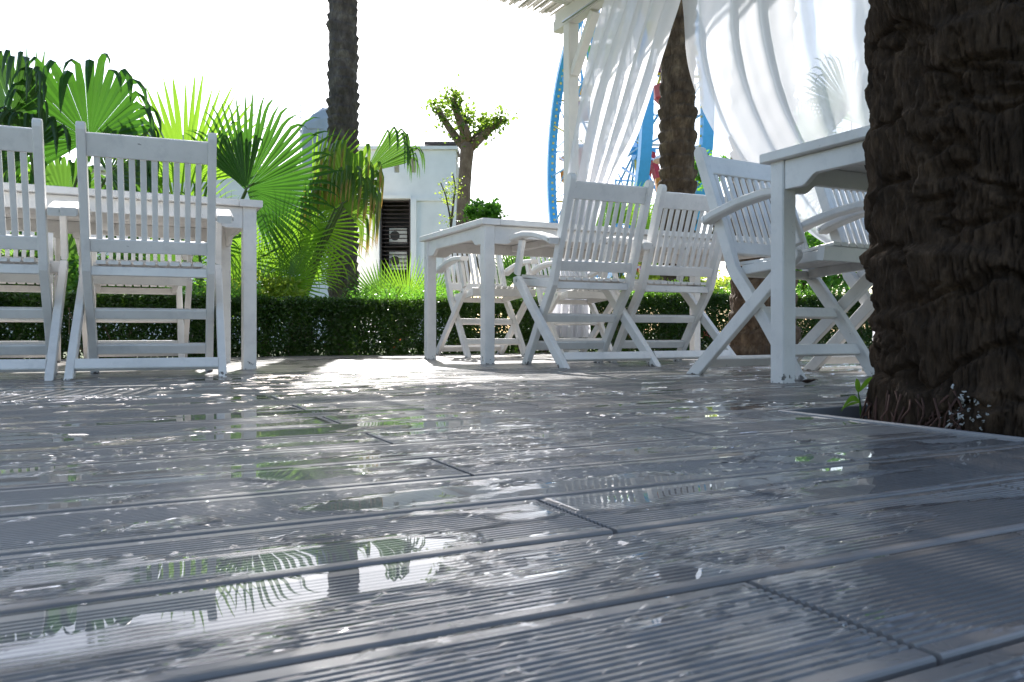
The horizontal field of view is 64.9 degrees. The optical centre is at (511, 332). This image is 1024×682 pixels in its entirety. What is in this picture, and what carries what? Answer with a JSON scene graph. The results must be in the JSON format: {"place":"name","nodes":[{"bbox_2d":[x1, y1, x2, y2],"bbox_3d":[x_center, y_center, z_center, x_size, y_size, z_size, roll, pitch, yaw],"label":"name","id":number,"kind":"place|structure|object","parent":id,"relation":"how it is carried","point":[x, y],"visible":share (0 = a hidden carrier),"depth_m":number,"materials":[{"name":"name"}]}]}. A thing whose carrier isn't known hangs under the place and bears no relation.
{"place":"outdoors","nodes":[
{"label":"outdoors","id":0,"kind":"place"},
{"bbox_2d":[1,124,328,343],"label":"pale building","id":1,"kind":"structure","parent":0,"point":[237,188],"depth_m":23.00,"materials":[{"name":"white paint"}]},
{"bbox_2d":[288,94,309,164],"bbox_3d":[-6.179,-5.800,23.500,0.700,2.300,0.044,0,0,0],"label":"aerial","id":2,"kind":"object","parent":1,"relation":"on","point":[300,111],"visible":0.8,"depth_m":23.49,"materials":[{"name":"white metal"}]},
{"bbox_2d":[301,107,328,165],"bbox_3d":[-5.718,-5.685,23.701,1.007,1.921,1.006,0,0,-11],"label":"wrapped tank","id":3,"kind":"object","parent":1,"relation":"on","point":[315,125],"visible":0.29,"depth_m":23.26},
{"bbox_2d":[358,142,459,341],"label":"white building","id":4,"kind":"structure","parent":0,"point":[414,205],"depth_m":25.00,"materials":[{"name":"white paint"}]},
{"bbox_2d":[389,252,407,270],"bbox_3d":[-3.595,-2.234,25.650,0.600,0.612,0.500,0,0,0],"label":"air conditioner","id":5,"kind":"object","parent":4,"relation":"attached to","point":[398,256],"visible":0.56,"depth_m":25.42,"materials":[{"name":"white metal"}]},
{"bbox_2d":[389,228,408,245],"bbox_3d":[-3.595,-3.025,25.650,0.600,0.518,0.500,0,0,0],"label":"air conditioner","id":6,"kind":"object","parent":4,"relation":"attached to","point":[398,240],"visible":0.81,"depth_m":25.42,"materials":[{"name":"white metal"}]},
{"bbox_2d":[0,0,872,332],"label":"sky","id":7,"kind":"structure","parent":0,"point":[507,55],"materials":[{"name":"white"}]},
{"bbox_2d":[29,333,870,358],"bbox_3d":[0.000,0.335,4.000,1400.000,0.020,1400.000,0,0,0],"label":"ground","id":8,"kind":"structure","parent":0,"point":[362,352],"depth_m":13.63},
{"bbox_2d":[0,249,76,340],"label":"bush","id":9,"kind":"object","parent":8,"relation":"on","point":[35,284],"visible":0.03,"depth_m":6.80,"materials":[{"name":"green plant"}]},
{"bbox_2d":[0,44,161,358],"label":"fan palm","id":10,"kind":"object","parent":8,"relation":"on","point":[38,90],"visible":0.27,"depth_m":6.83,"materials":[{"name":"green plant"}]},
{"bbox_2d":[53,251,205,336],"bbox_3d":[-3.406,-0.203,7.183,1.414,1.070,1.329,0,0,-14],"label":"bush","id":11,"kind":"object","parent":8,"relation":"on","point":[75,276],"visible":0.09,"depth_m":6.87,"materials":[{"name":"green plant"}]},
{"bbox_2d":[102,68,376,356],"bbox_3d":[-2.560,-1.065,7.118,2.648,2.780,1.021,0,0,0],"label":"fan palm","id":12,"kind":"object","parent":8,"relation":"on","point":[276,192],"visible":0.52,"depth_m":6.93,"materials":[{"name":"green plant"}]},
{"bbox_2d":[204,270,311,356],"bbox_3d":[-2.171,-0.105,6.807,1.132,0.869,0.884,0,0,37],"label":"bush","id":13,"kind":"object","parent":8,"relation":"on","point":[274,286],"visible":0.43,"depth_m":6.63,"materials":[{"name":"green plant"}]},
{"bbox_2d":[259,127,424,355],"bbox_3d":[-1.539,-0.805,7.271,1.360,2.261,0.725,0,0,24],"label":"fan palm","id":14,"kind":"object","parent":8,"relation":"on","point":[352,179],"visible":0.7,"depth_m":7.10,"materials":[{"name":"green plant"}]},
{"bbox_2d":[325,0,359,355],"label":"date palm","id":15,"kind":"object","parent":8,"relation":"on","point":[343,103],"visible":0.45,"depth_m":8.47,"materials":[{"name":"brown plant"}]},
{"bbox_2d":[344,255,458,354],"bbox_3d":[-1.119,-0.257,8.403,1.308,1.165,0.654,0,0,0],"label":"fan palm","id":16,"kind":"object","parent":8,"relation":"on","point":[381,282],"visible":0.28,"depth_m":8.40,"materials":[{"name":"green plant"}]},
{"bbox_2d":[0,278,872,358],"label":"hedge","id":17,"kind":"object","parent":8,"relation":"on","point":[359,310],"visible":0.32,"depth_m":5.91,"materials":[{"name":"green plant"}]},
{"bbox_2d":[434,174,465,282],"bbox_3d":[-0.848,-1.280,10.998,0.442,1.799,0.362,0,0,0],"label":"sapling","id":18,"kind":"object","parent":8,"relation":"on","point":[451,217],"visible":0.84,"depth_m":10.99,"materials":[{"name":"green plant"}]},
{"bbox_2d":[415,73,520,341],"bbox_3d":[-0.772,-2.013,14.060,1.878,4.677,1.218,0,0,0],"label":"pruned tree","id":19,"kind":"object","parent":8,"relation":"on","point":[467,143],"visible":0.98,"depth_m":13.90,"materials":[{"name":"green plant"}]},
{"bbox_2d":[459,197,511,273],"bbox_3d":[-0.408,-0.862,12.008,0.814,2.376,0.843,0,0,0],"label":"bush","id":20,"kind":"object","parent":8,"relation":"on","point":[474,210],"visible":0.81,"depth_m":11.80,"materials":[{"name":"green plant"}]},
{"bbox_2d":[0,349,1023,681],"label":"deck","id":21,"kind":"structure","parent":8,"relation":"on","point":[968,595],"depth_m":0.66,"materials":[{"name":"grey wood"}]},
{"bbox_2d":[0,231,60,361],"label":"folding chair","id":22,"kind":"object","parent":21,"relation":"on","point":[22,278],"visible":0.34,"depth_m":4.14,"materials":[{"name":"white paint"}]},
{"bbox_2d":[0,118,74,380],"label":"folding chair","id":23,"kind":"object","parent":21,"relation":"on","point":[23,141],"visible":0.91,"depth_m":2.85,"materials":[{"name":"white paint"}]},
{"bbox_2d":[3,182,262,368],"bbox_3d":[-2.275,-0.210,3.507,2.150,0.750,0.930,0,0,-27],"label":"garden table","id":24,"kind":"object","parent":21,"relation":"on","point":[244,214],"visible":0.55,"depth_m":3.58,"materials":[{"name":"white paint"}]},
{"bbox_2d":[72,232,194,358],"bbox_3d":[-2.019,-0.284,4.336,0.585,0.898,0.628,0,0,-25],"label":"folding chair","id":25,"kind":"object","parent":21,"relation":"on","point":[176,284],"visible":0.48,"depth_m":4.32,"materials":[{"name":"white paint"}]},
{"bbox_2d":[59,121,233,380],"bbox_3d":[-1.405,-0.284,3.140,0.585,0.898,0.628,0,0,-22],"label":"folding chair","id":26,"kind":"object","parent":21,"relation":"on","point":[132,149],"visible":1,"depth_m":2.97,"materials":[{"name":"white paint"}]},
{"bbox_2d":[436,230,537,356],"bbox_3d":[-0.188,-0.284,5.596,0.585,0.898,0.628,0,0,-27],"label":"folding chair","id":27,"kind":"object","parent":21,"relation":"on","point":[469,291],"visible":0.71,"depth_m":5.59,"materials":[{"name":"white paint"}]},
{"bbox_2d":[487,0,603,351],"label":"pavilion","id":28,"kind":"structure","parent":21,"relation":"on","point":[570,15],"depth_m":6.54,"materials":[{"name":"paint"}]},
{"bbox_2d":[552,0,680,337],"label":"curtain","id":29,"kind":"object","parent":28,"relation":"hanging from","point":[628,45],"visible":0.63,"depth_m":5.90,"materials":[{"name":"white fabric"}]},
{"bbox_2d":[682,0,874,334],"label":"curtain","id":30,"kind":"object","parent":28,"relation":"hanging from","point":[767,76],"visible":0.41,"depth_m":4.45,"materials":[{"name":"white fabric"}]},
{"bbox_2d":[526,257,620,352],"bbox_3d":[0.452,-0.284,5.956,0.585,0.898,0.628,0,0,-27],"label":"folding chair","id":31,"kind":"object","parent":21,"relation":"on","point":[592,297],"visible":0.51,"depth_m":5.94,"materials":[{"name":"white paint"}]},
{"bbox_2d":[509,172,660,368],"bbox_3d":[0.349,-0.284,4.044,0.585,0.898,0.628,0,0,-25],"label":"folding chair","id":32,"kind":"object","parent":21,"relation":"on","point":[590,192],"visible":1,"depth_m":3.90,"materials":[{"name":"white paint"}]},
{"bbox_2d":[419,218,770,363],"bbox_3d":[0.600,-0.210,5.010,2.150,0.750,0.930,0,0,-27],"label":"garden table","id":33,"kind":"object","parent":21,"relation":"on","point":[487,239],"visible":0.47,"depth_m":4.59,"materials":[{"name":"white paint"}]},
{"bbox_2d":[598,184,735,364],"bbox_3d":[0.824,-0.284,4.335,0.585,0.898,0.628,0,0,-24],"label":"folding chair","id":34,"kind":"object","parent":21,"relation":"on","point":[678,202],"visible":0.71,"depth_m":4.19,"materials":[{"name":"white paint"}]},
{"bbox_2d":[686,147,874,380],"bbox_3d":[1.074,-0.284,3.057,0.585,0.898,0.628,0,0,-31],"label":"folding chair","id":35,"kind":"object","parent":21,"relation":"on","point":[814,264],"visible":0.66,"depth_m":3.09,"materials":[{"name":"white paint"}]},
{"bbox_2d":[802,379,816,382],"bbox_3d":[0.936,0.152,2.524,0.075,0.013,0.028,0,0,-29],"label":"dry leaf","id":36,"kind":"object","parent":21,"relation":"on","point":[808,380],"visible":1,"depth_m":2.52,"materials":[{"name":"brown plant"}]},
{"bbox_2d":[759,125,869,383],"bbox_3d":[1.984,-0.210,2.723,2.150,0.750,0.930,0,0,-27],"label":"garden table","id":37,"kind":"object","parent":21,"relation":"on","point":[835,161],"visible":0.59,"depth_m":2.60,"materials":[{"name":"white paint"}]},
{"bbox_2d":[802,187,873,370],"bbox_3d":[1.632,-0.284,3.336,0.585,0.898,0.628,0,0,-27],"label":"folding chair","id":38,"kind":"object","parent":21,"relation":"on","point":[835,230],"visible":0.16,"depth_m":3.41,"materials":[{"name":"white paint"}]},
{"bbox_2d":[479,255,550,352],"bbox_3d":[0.154,-0.306,7.862,0.999,1.261,0.300,0,0,14],"label":"fan palm","id":39,"kind":"object","parent":8,"relation":"on","point":[507,262],"visible":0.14,"depth_m":7.86,"materials":[{"name":"green plant"}]},
{"bbox_2d":[595,182,659,350],"bbox_3d":[1.304,-0.689,8.922,1.292,2.029,0.417,0,0,0],"label":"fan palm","id":40,"kind":"object","parent":8,"relation":"on","point":[647,223],"visible":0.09,"depth_m":8.99,"materials":[{"name":"green plant"}]},
{"bbox_2d":[547,10,713,337],"bbox_3d":[4.760,-7.553,37.000,5.242,15.774,14.120,0,0,-12],"label":"ferris wheel","id":41,"kind":"object","parent":8,"relation":"on","point":[642,153],"visible":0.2,"depth_m":36.88,"materials":[{"name":"blue metal"}]},
{"bbox_2d":[559,155,562,181],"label":"gondola","id":42,"kind":"object","parent":41,"relation":"hanging from","point":[561,173],"visible":0.05,"depth_m":43.35,"materials":[{"name":"orange paint"}]},
{"bbox_2d":[653,67,660,103],"bbox_3d":[6.129,-9.541,30.626,1.700,1.920,1.700,0,0,-12],"label":"gondola","id":43,"kind":"object","parent":41,"relation":"hanging from","point":[657,97],"visible":0.05,"depth_m":30.41,"materials":[{"name":"red paint"}]},
{"bbox_2d":[653,154,694,191],"bbox_3d":[6.166,-6.000,30.452,1.700,1.920,1.700,0,0,-12],"label":"gondola","id":44,"kind":"object","parent":41,"relation":"hanging from","point":[656,161],"visible":0.08,"depth_m":30.37,"materials":[{"name":"orange paint"}]},
{"bbox_2d":[610,270,730,294],"bbox_3d":[1.816,-0.203,8.496,1.766,1.069,1.633,0,0,0],"label":"bush","id":45,"kind":"object","parent":8,"relation":"on","point":[721,281],"visible":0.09,"depth_m":8.32,"materials":[{"name":"green plant"}]},
{"bbox_2d":[657,0,698,336],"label":"date palm","id":46,"kind":"object","parent":8,"relation":"on","point":[677,112],"visible":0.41,"depth_m":8.15,"materials":[{"name":"brown plant"}]},
{"bbox_2d":[694,150,730,319],"bbox_3d":[3.486,-1.423,13.976,0.878,3.500,0.638,0,0,0],"label":"bush","id":47,"kind":"object","parent":8,"relation":"on","point":[698,178],"visible":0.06,"depth_m":13.98,"materials":[{"name":"green plant"}]},
{"bbox_2d":[725,156,800,354],"bbox_3d":[2.094,-3.320,5.917,4.728,7.290,4.746,0,0,0],"label":"date palm","id":48,"kind":"object","parent":8,"relation":"on","point":[750,338],"visible":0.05,"depth_m":5.78,"materials":[{"name":"brown plant"}]},
{"bbox_2d":[795,231,856,323],"bbox_3d":[3.374,-0.540,8.975,1.511,1.737,1.508,0,0,-32],"label":"bush","id":49,"kind":"object","parent":8,"relation":"on","point":[830,280],"visible":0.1,"depth_m":8.79,"materials":[{"name":"green plant"}]},
{"bbox_2d":[859,0,1023,436],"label":"date palm","id":50,"kind":"object","parent":8,"relation":"on","point":[941,258],"visible":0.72,"depth_m":1.41,"materials":[{"name":"brown plant"}]},
{"bbox_2d":[0,361,1023,681],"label":"water","id":51,"kind":"structure","parent":0,"point":[234,413],"depth_m":1.16,"materials":[{"name":"clear liquid"}]},
{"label":"soil","id":52,"kind":"structure","parent":0,"visible":0},
{"bbox_2d":[841,377,871,414],"bbox_3d":[0.687,0.178,1.625,0.105,0.174,0.039,0,0,-36],"label":"seedling","id":53,"kind":"object","parent":52,"relation":"on","point":[858,390],"visible":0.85,"depth_m":1.62,"materials":[{"name":"green plant"}]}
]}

